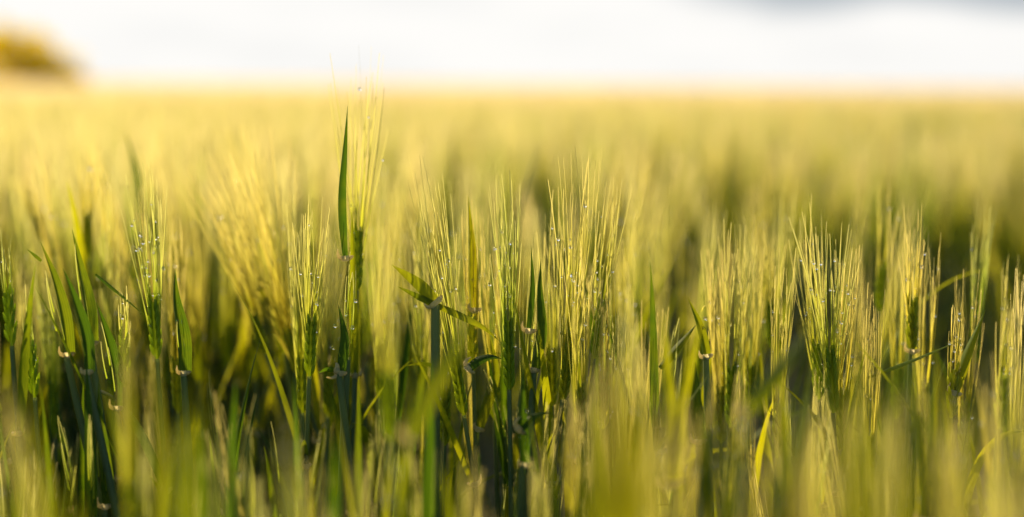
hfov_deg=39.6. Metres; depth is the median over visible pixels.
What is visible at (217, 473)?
barley plant
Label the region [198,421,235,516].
barley plant
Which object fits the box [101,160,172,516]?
barley plant
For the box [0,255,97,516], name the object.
barley plant
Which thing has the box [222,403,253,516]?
barley plant
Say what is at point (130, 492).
barley plant
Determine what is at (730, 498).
barley plant
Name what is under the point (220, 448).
barley plant
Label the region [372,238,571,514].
barley plant
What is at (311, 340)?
barley plant
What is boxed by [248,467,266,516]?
barley plant
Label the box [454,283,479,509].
barley plant
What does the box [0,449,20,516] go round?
barley plant
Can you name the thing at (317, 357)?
barley plant
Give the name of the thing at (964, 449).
barley plant
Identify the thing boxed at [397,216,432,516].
barley plant
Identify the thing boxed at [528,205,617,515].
barley plant
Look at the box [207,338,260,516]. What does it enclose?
barley plant
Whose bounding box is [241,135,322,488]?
barley plant
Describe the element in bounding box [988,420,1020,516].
barley plant
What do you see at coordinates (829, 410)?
barley plant
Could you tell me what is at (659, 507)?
barley plant
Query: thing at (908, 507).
barley plant
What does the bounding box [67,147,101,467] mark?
barley plant
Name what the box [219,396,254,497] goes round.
barley plant
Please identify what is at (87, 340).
barley plant
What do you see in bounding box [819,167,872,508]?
barley plant
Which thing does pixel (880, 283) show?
barley plant
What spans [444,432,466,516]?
barley plant
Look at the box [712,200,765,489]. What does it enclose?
barley plant
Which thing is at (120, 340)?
barley plant
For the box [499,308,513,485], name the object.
barley plant
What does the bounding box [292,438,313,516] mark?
barley plant
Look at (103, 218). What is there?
barley plant
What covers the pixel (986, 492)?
barley plant
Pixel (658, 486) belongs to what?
barley plant
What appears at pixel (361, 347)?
barley plant
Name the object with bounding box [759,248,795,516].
barley plant
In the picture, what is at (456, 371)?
barley plant
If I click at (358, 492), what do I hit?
barley plant
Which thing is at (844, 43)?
sky
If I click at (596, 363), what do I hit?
barley plant
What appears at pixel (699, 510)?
barley plant
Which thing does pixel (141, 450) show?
barley plant
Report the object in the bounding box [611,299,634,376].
barley plant
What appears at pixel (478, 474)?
barley plant
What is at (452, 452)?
barley plant
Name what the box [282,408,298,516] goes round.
barley plant
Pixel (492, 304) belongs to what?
barley plant
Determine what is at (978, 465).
barley plant
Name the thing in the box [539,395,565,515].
barley plant
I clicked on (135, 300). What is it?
barley plant
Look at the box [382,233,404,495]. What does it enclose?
barley plant
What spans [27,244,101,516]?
barley plant
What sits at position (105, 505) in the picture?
barley plant
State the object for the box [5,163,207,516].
barley plant
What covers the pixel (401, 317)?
barley plant
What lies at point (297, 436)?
barley plant
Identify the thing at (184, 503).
barley plant
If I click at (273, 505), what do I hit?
barley plant
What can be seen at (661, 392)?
barley plant
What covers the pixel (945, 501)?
barley plant
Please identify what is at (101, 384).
barley plant
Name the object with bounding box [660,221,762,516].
barley plant
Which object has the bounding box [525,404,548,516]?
barley plant
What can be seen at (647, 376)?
barley plant
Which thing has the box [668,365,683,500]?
barley plant
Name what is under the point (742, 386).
barley plant
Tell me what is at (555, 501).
barley plant
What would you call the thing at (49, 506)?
barley plant
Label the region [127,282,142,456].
barley plant
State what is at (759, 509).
barley plant
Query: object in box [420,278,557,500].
barley plant
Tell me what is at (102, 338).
barley plant
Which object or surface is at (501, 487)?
barley plant
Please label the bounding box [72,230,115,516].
barley plant
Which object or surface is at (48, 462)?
barley plant
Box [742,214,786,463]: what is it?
barley plant
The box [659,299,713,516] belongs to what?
barley plant
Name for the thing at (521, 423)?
barley plant
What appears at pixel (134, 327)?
barley plant
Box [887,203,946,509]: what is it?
barley plant
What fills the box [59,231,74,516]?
barley plant
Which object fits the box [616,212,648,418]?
barley plant
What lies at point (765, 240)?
barley plant
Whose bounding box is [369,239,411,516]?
barley plant
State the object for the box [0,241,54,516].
barley plant
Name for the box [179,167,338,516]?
barley plant
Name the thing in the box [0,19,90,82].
bush
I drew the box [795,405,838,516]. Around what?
barley plant
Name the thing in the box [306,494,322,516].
barley plant
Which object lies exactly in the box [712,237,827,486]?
barley plant
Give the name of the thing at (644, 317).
barley plant
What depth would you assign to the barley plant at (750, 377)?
1.24 m
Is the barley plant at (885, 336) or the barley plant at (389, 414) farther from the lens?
the barley plant at (885, 336)
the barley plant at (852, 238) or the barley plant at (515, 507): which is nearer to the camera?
the barley plant at (515, 507)
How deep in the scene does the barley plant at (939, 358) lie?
1.28 m
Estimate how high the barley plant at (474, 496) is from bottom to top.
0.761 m
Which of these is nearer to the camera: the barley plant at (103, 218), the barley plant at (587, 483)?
the barley plant at (587, 483)
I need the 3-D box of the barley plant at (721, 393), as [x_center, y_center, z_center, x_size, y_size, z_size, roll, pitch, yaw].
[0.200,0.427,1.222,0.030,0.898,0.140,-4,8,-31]
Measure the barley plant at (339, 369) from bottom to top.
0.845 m
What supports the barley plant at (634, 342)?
on the ground
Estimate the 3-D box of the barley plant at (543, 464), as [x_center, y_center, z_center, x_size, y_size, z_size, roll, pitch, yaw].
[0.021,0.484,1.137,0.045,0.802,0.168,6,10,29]
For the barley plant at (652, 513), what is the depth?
0.72 m
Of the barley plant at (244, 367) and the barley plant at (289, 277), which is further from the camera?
the barley plant at (244, 367)
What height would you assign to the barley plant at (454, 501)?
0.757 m
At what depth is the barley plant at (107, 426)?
1.37 m
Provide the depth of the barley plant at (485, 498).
1.51 m
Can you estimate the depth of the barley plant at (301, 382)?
1.20 m
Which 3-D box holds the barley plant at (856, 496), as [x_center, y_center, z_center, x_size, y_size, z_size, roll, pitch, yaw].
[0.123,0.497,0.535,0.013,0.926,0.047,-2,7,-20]
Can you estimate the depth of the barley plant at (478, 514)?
0.92 m
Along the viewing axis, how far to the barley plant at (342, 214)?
1.14 m
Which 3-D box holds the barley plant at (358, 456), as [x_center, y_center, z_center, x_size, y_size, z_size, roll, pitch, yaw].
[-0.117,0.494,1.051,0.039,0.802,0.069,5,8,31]
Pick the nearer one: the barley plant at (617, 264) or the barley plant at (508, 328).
the barley plant at (508, 328)
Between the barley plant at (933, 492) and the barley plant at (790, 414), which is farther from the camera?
the barley plant at (790, 414)
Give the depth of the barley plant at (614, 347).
1.13 m
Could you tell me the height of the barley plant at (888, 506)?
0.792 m
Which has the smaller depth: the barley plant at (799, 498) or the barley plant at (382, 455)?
the barley plant at (799, 498)
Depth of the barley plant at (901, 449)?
0.66 m
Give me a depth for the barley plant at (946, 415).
0.90 m
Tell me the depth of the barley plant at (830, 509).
0.67 m
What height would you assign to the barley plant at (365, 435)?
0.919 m
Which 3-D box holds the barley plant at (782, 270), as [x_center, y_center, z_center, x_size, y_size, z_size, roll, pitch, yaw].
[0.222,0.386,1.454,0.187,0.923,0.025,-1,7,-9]
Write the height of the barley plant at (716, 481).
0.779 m
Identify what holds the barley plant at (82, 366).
on the ground
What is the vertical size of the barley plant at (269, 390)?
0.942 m
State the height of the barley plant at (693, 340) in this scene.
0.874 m
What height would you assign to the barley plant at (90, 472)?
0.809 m
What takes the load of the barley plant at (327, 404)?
on the ground
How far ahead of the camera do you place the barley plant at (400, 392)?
1.28 m
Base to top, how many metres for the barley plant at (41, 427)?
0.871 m
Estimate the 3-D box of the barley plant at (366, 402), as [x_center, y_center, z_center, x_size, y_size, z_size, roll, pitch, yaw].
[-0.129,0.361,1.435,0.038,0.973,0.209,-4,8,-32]
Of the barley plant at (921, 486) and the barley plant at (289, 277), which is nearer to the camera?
the barley plant at (921, 486)
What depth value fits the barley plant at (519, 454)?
1.25 m
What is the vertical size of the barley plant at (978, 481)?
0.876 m
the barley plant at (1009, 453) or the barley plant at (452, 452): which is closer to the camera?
the barley plant at (1009, 453)
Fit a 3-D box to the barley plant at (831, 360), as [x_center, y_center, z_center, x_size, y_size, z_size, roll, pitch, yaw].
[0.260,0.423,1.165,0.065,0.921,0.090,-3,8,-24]
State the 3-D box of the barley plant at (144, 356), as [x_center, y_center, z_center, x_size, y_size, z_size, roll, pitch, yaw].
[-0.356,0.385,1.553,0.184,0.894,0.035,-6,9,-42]
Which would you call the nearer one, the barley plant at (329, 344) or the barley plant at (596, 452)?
the barley plant at (596, 452)
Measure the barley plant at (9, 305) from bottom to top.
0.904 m
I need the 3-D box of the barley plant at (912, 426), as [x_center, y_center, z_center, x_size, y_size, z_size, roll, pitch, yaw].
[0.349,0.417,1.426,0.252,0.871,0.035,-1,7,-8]
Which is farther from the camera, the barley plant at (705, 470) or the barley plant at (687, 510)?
the barley plant at (705, 470)
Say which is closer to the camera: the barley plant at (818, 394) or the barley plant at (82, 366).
the barley plant at (818, 394)
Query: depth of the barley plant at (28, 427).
1.69 m
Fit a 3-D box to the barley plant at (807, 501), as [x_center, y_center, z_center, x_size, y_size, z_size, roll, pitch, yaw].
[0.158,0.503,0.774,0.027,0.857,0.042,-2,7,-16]
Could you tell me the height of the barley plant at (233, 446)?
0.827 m
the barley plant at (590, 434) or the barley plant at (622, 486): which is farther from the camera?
the barley plant at (590, 434)
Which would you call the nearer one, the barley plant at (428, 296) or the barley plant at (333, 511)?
the barley plant at (333, 511)
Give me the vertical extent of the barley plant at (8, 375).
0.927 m
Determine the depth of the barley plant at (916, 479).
1.21 m
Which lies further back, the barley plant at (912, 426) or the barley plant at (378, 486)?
the barley plant at (912, 426)
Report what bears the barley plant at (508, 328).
on the ground
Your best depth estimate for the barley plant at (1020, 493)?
0.92 m
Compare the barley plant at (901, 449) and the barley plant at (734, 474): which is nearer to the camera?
the barley plant at (901, 449)
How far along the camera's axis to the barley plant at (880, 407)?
1.40 m
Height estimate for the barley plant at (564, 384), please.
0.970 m
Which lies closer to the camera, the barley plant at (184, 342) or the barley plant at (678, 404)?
the barley plant at (678, 404)
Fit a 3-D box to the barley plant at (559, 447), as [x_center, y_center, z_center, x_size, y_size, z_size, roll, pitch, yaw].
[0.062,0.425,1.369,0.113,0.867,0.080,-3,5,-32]
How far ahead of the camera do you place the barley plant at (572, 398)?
1.30 m
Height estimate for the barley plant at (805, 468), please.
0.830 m
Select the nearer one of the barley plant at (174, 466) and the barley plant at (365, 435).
the barley plant at (365, 435)
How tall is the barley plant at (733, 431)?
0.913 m
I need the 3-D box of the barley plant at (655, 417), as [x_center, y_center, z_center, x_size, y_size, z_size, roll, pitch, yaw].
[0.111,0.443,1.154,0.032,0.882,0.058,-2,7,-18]
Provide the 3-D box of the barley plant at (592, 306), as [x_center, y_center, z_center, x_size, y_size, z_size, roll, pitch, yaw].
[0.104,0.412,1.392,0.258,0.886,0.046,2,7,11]
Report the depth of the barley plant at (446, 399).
1.20 m
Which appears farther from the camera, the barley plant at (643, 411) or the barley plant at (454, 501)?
the barley plant at (454, 501)
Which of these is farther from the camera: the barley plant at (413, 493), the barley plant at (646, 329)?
the barley plant at (646, 329)
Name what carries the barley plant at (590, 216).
on the ground
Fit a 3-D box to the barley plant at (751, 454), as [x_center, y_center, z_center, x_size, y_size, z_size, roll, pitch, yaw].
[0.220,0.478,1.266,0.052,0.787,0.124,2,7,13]
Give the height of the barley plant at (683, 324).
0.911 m
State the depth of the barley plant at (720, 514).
1.01 m
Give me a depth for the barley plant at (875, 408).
1.12 m
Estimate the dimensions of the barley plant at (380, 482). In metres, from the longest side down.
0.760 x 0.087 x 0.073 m
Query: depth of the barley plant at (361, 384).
1.46 m
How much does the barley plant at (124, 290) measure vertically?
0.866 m
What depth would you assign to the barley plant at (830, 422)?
1.25 m
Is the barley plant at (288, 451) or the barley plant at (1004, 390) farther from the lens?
the barley plant at (1004, 390)
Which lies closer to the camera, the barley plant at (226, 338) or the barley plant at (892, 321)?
the barley plant at (892, 321)
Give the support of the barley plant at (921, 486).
on the ground
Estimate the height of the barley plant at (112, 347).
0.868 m
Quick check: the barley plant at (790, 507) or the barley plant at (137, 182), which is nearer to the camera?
the barley plant at (790, 507)
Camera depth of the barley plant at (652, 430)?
1.07 m
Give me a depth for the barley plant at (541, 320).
1.13 m
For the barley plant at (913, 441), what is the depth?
1.41 m
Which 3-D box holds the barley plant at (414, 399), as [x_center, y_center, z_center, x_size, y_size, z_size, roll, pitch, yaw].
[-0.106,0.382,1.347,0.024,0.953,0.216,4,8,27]
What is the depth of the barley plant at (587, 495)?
0.97 m
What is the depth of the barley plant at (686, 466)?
1.19 m
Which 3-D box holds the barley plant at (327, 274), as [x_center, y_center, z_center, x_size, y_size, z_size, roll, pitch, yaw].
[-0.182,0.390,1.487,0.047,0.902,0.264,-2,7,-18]
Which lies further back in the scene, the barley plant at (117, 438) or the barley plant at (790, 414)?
the barley plant at (790, 414)
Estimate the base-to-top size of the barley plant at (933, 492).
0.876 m
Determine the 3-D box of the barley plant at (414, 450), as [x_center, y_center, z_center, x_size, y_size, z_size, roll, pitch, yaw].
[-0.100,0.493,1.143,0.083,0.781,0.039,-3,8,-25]
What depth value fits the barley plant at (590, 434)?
1.24 m
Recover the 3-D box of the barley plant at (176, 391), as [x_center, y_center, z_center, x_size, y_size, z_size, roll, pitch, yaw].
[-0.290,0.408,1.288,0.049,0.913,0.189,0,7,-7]
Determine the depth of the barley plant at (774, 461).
1.04 m
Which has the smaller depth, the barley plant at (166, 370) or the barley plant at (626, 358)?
the barley plant at (626, 358)
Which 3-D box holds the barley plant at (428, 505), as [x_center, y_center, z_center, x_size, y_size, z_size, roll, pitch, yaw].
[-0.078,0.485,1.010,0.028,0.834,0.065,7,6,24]
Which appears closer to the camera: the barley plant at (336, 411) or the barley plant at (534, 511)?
the barley plant at (534, 511)
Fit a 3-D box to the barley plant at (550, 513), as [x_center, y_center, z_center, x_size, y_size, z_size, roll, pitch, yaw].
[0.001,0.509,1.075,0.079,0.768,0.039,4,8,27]
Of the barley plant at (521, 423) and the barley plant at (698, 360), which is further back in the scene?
the barley plant at (698, 360)
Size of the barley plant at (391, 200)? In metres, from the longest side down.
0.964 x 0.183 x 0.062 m
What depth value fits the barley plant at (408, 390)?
1.72 m
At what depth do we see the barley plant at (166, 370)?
1.47 m
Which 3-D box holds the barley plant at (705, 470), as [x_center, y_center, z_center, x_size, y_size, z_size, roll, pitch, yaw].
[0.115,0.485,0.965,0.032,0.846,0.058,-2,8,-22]
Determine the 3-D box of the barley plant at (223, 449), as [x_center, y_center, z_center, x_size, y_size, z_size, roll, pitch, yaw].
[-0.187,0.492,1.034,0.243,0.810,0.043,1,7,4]
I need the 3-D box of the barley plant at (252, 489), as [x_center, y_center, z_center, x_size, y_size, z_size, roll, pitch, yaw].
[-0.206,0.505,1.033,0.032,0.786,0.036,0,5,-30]
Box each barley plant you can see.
[0,160,65,510]
[0,229,35,516]
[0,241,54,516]
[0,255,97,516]
[0,405,34,516]
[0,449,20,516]
[1,381,56,516]
[3,153,84,511]
[3,166,22,515]
[4,201,57,498]
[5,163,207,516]
[14,239,53,477]
[21,285,51,516]
[27,134,130,492]
[27,147,134,516]
[27,189,93,479]
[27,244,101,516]
[32,237,54,481]
[37,286,239,516]
[40,386,78,516]
[42,154,152,497]
[44,266,124,499]
[49,250,153,461]
[52,469,88,516]
[55,257,207,486]
[58,378,84,516]
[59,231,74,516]
[62,158,193,516]
[63,269,121,516]
[65,110,236,433]
[65,184,125,387]
[66,179,216,512]
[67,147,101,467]
[67,251,122,516]
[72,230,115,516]
[80,293,111,516]
[84,359,96,516]
[85,128,205,438]
[94,183,145,506]
[94,289,113,516]
[95,274,142,445]
[97,383,113,516]
[98,214,246,498]
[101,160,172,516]
[104,238,134,433]
[106,387,176,516]
[109,164,194,482]
[111,154,173,476]
[113,134,147,512]
[120,160,270,503]
[121,294,167,494]
[121,318,165,516]
[122,260,144,361]
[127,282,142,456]
[136,348,162,456]
[142,398,167,493]
[144,196,215,515]
[149,442,210,516]
[150,205,186,483]
[165,140,279,516]
[166,393,197,516]
[168,157,278,508]
[172,161,327,516]
[173,272,191,436]
[179,127,457,489]
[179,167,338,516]
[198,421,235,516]
[200,105,322,516]
[205,381,236,516]
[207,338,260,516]
[208,383,242,516]
[208,423,218,516]
[215,397,238,516]
[216,420,231,516]
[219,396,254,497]
[220,420,253,516]
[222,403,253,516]
[227,166,323,516]
[228,396,257,516]
[230,111,266,426]
[233,197,335,507]
[233,253,322,509]
[236,173,292,516]
[239,204,258,499]
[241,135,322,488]
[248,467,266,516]
[253,204,309,516]
[253,217,336,507]
[264,423,282,516]
[267,162,309,468]
[273,234,465,508]
[279,166,468,491]
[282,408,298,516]
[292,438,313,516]
[293,379,324,516]
[297,432,338,516]
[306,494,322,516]
[307,220,412,516]
[308,138,374,516]
[311,355,387,495]
[313,207,340,444]
[317,241,360,421]
[318,175,346,467]
[319,305,353,501]
[328,53,387,514]
[328,256,440,512]
[328,381,363,516]
[334,195,375,440]
[336,106,356,516]
[337,416,389,516]
[342,131,386,497]
[349,196,402,516]
[353,387,372,516]
[355,461,370,516]
[362,289,413,516]
[366,389,401,515]
[369,165,478,516]
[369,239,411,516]
[371,137,440,516]
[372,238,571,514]
[374,419,387,491]
[374,439,387,516]
[378,160,417,395]
[379,209,449,400]
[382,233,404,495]
[385,305,471,507]
[386,355,427,515]
[389,445,416,512]
[392,265,498,516]
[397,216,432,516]
[400,444,419,516]
[403,155,549,516]
[406,284,561,516]
[408,161,444,479]
[410,484,413,516]
[416,427,423,516]
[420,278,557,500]
[422,364,439,516]
[438,242,474,516]
[439,427,466,516]
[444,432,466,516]
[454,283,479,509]
[461,195,499,513]
[463,170,536,516]
[465,450,483,516]
[468,196,552,482]
[469,466,486,516]
[470,432,482,516]
[478,142,560,499]
[478,211,519,516]
[484,332,515,487]
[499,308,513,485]
[501,430,533,516]
[504,408,534,516]
[507,149,610,509]
[512,445,574,516]
[513,362,552,516]
[522,254,563,483]
[524,262,546,516]
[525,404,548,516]
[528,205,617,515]
[528,444,549,516]
[534,354,600,516]
[537,191,561,514]
[537,415,564,512]
[538,375,568,516]
[539,140,603,516]
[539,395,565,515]
[552,283,589,493]
[562,240,603,516]
[569,178,631,509]
[570,370,603,516]
[570,460,589,516]
[573,236,744,481]
[573,400,591,516]
[578,256,638,436]
[580,141,670,516]
[584,401,606,478]
[587,334,651,516]
[591,222,668,511]
[597,267,710,454]
[606,321,693,508]
[607,208,694,426]
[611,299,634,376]
[613,260,659,516]
[613,347,645,437]
[614,306,640,416]
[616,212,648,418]
[616,273,719,480]
[638,177,680,404]
[641,300,668,450]
[644,395,655,462]
[647,225,733,515]
[648,433,656,516]
[649,402,693,516]
[649,411,668,512]
[650,264,679,513]
[657,312,700,516]
[658,224,772,516]
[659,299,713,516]
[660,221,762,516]
[661,422,691,516]
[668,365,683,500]
[671,178,695,508]
[677,396,712,516]
[683,472,693,516]
[684,202,726,516]
[690,362,704,516]
[692,362,718,516]
[700,236,729,516]
[704,423,723,514]
[711,435,740,516]
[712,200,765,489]
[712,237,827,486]
[719,150,825,506]
[722,373,745,516]
[722,425,736,516]
[731,186,792,477]
[734,377,797,516]
[735,225,812,516]
[737,323,813,516]
[737,368,759,514]
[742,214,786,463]
[749,462,767,516]
[749,466,767,516]
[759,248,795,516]
[762,403,779,477]
[765,244,863,516]
[769,232,940,516]
[772,186,824,461]
[777,340,812,516]
[784,289,885,472]
[786,375,795,462]
[786,403,822,516]
[789,194,829,516]
[789,213,866,516]
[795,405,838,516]
[797,413,821,516]
[802,380,827,516]
[808,366,827,515]
[810,180,993,458]
[813,371,832,489]
[813,417,839,516]
[815,389,838,516]
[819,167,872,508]
[819,355,855,473]
[825,408,833,516]
[837,357,875,516]
[845,245,978,478]
[847,190,927,434]
[852,302,1018,514]
[857,300,977,502]
[858,340,897,516]
[867,203,920,416]
[868,299,984,484]
[874,461,892,516]
[875,225,927,504]
[875,450,916,516]
[881,410,894,516]
[885,241,964,513]
[887,199,996,516]
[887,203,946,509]
[889,403,926,516]
[891,336,911,516]
[898,206,925,431]
[906,349,938,516]
[909,443,921,516]
[912,379,977,516]
[928,366,964,512]
[940,422,968,516]
[947,403,975,501]
[953,269,1022,500]
[958,420,968,487]
[960,441,1011,516]
[973,254,1020,516]
[973,353,1022,516]
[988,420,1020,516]
[990,374,1012,516]
[1006,335,1023,516]
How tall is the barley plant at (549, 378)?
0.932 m
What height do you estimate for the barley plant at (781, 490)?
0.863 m
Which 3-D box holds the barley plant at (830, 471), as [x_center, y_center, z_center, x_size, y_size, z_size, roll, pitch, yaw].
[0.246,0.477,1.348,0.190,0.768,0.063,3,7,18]
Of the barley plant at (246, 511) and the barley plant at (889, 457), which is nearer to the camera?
the barley plant at (889, 457)
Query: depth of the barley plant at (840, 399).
1.16 m
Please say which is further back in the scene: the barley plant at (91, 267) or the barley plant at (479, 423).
the barley plant at (91, 267)
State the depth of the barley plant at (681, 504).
0.84 m
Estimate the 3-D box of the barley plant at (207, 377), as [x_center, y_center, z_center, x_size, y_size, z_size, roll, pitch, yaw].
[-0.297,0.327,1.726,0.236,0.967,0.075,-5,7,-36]
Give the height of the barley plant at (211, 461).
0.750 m
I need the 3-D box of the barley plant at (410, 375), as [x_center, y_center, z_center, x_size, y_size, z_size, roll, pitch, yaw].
[-0.157,0.360,1.512,0.200,0.954,0.055,2,4,-10]
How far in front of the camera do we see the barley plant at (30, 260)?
1.40 m
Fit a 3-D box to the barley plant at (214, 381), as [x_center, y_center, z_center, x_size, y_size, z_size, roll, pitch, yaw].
[-0.409,0.312,1.725,0.230,0.995,0.047,-5,9,-37]
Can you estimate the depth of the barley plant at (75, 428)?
1.49 m
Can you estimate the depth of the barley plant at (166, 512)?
0.95 m
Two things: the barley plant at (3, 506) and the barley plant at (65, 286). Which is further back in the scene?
the barley plant at (65, 286)
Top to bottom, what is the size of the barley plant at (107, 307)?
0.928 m
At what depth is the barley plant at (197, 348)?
1.47 m
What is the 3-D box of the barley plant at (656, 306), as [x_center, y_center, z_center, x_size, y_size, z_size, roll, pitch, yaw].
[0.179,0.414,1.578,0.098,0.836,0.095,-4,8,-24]
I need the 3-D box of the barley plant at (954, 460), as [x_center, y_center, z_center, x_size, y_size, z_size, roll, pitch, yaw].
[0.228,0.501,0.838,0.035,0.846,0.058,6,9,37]
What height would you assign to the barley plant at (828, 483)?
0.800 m
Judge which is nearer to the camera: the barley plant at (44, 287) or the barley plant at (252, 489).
the barley plant at (252, 489)
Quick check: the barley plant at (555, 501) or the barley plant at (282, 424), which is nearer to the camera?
the barley plant at (555, 501)
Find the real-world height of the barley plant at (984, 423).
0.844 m
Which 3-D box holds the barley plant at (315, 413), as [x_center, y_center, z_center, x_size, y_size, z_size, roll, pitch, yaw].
[-0.159,0.370,1.325,0.310,0.980,0.094,4,8,28]
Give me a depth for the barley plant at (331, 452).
1.35 m
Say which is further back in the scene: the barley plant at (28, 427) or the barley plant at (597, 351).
the barley plant at (28, 427)
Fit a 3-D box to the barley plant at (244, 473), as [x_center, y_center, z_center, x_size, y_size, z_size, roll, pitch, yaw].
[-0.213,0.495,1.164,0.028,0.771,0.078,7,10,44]
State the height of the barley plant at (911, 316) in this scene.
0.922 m
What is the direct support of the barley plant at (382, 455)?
on the ground
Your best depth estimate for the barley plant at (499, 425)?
1.21 m
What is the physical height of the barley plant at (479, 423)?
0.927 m
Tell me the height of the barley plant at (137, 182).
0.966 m
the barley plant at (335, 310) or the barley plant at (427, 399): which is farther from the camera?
the barley plant at (335, 310)
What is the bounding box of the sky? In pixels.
[0,0,1023,87]
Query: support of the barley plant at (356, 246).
on the ground
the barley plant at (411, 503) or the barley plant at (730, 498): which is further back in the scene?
the barley plant at (411, 503)
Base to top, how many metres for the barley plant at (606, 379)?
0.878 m
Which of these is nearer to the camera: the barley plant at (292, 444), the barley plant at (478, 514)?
the barley plant at (478, 514)
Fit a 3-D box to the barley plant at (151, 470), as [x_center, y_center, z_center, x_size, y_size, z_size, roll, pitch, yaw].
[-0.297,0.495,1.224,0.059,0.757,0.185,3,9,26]
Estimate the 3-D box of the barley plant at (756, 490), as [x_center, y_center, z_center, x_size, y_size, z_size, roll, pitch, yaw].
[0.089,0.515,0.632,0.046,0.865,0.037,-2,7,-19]
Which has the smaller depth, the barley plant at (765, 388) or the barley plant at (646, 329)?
the barley plant at (765, 388)
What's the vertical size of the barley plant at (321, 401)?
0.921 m
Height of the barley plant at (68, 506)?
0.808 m
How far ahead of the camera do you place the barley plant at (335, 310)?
1.63 m
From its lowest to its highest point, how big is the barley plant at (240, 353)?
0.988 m
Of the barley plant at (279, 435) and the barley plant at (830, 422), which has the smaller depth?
the barley plant at (830, 422)
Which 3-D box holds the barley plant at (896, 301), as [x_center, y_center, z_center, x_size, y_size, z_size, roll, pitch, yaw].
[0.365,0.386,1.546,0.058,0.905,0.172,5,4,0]
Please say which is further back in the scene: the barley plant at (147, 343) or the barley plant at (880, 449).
the barley plant at (147, 343)
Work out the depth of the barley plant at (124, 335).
1.50 m
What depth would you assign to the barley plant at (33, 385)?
1.12 m
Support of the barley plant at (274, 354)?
on the ground
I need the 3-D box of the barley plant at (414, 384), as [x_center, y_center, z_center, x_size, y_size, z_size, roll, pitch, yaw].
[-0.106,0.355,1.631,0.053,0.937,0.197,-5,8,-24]
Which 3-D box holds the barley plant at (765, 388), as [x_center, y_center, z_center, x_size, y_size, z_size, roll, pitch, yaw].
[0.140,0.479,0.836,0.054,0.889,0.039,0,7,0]
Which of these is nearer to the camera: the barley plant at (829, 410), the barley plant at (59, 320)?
the barley plant at (829, 410)
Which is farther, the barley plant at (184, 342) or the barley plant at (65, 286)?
the barley plant at (65, 286)
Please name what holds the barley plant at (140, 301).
on the ground
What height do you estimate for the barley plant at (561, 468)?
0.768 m
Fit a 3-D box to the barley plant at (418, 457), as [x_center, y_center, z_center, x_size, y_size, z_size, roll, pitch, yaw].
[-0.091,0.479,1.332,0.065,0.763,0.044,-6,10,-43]
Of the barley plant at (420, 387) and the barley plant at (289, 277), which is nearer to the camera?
the barley plant at (420, 387)
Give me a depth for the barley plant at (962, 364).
1.14 m
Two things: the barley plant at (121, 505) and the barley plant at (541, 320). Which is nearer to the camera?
the barley plant at (541, 320)
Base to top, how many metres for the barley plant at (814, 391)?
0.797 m
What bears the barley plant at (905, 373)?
on the ground
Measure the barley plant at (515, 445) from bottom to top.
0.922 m
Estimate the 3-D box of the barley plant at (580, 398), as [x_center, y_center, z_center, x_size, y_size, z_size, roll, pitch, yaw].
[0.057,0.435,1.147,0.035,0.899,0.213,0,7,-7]
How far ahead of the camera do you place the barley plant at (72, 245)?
1.55 m
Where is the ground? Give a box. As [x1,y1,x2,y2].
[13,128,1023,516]
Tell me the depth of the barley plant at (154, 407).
1.35 m
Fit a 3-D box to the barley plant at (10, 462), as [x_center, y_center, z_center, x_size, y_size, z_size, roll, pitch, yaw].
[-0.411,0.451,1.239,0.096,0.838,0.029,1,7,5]
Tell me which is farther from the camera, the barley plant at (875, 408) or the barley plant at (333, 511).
the barley plant at (875, 408)
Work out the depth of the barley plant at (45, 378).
1.54 m
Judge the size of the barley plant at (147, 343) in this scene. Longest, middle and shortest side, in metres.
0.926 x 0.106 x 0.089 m
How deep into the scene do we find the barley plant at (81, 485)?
1.21 m
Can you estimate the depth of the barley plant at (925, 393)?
1.22 m
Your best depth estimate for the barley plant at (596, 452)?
0.85 m
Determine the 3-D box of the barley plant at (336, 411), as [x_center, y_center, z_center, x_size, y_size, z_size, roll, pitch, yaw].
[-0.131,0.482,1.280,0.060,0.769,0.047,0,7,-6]
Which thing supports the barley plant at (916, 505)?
on the ground
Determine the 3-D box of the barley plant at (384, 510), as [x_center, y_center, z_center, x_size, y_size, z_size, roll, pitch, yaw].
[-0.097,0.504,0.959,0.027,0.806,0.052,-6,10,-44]

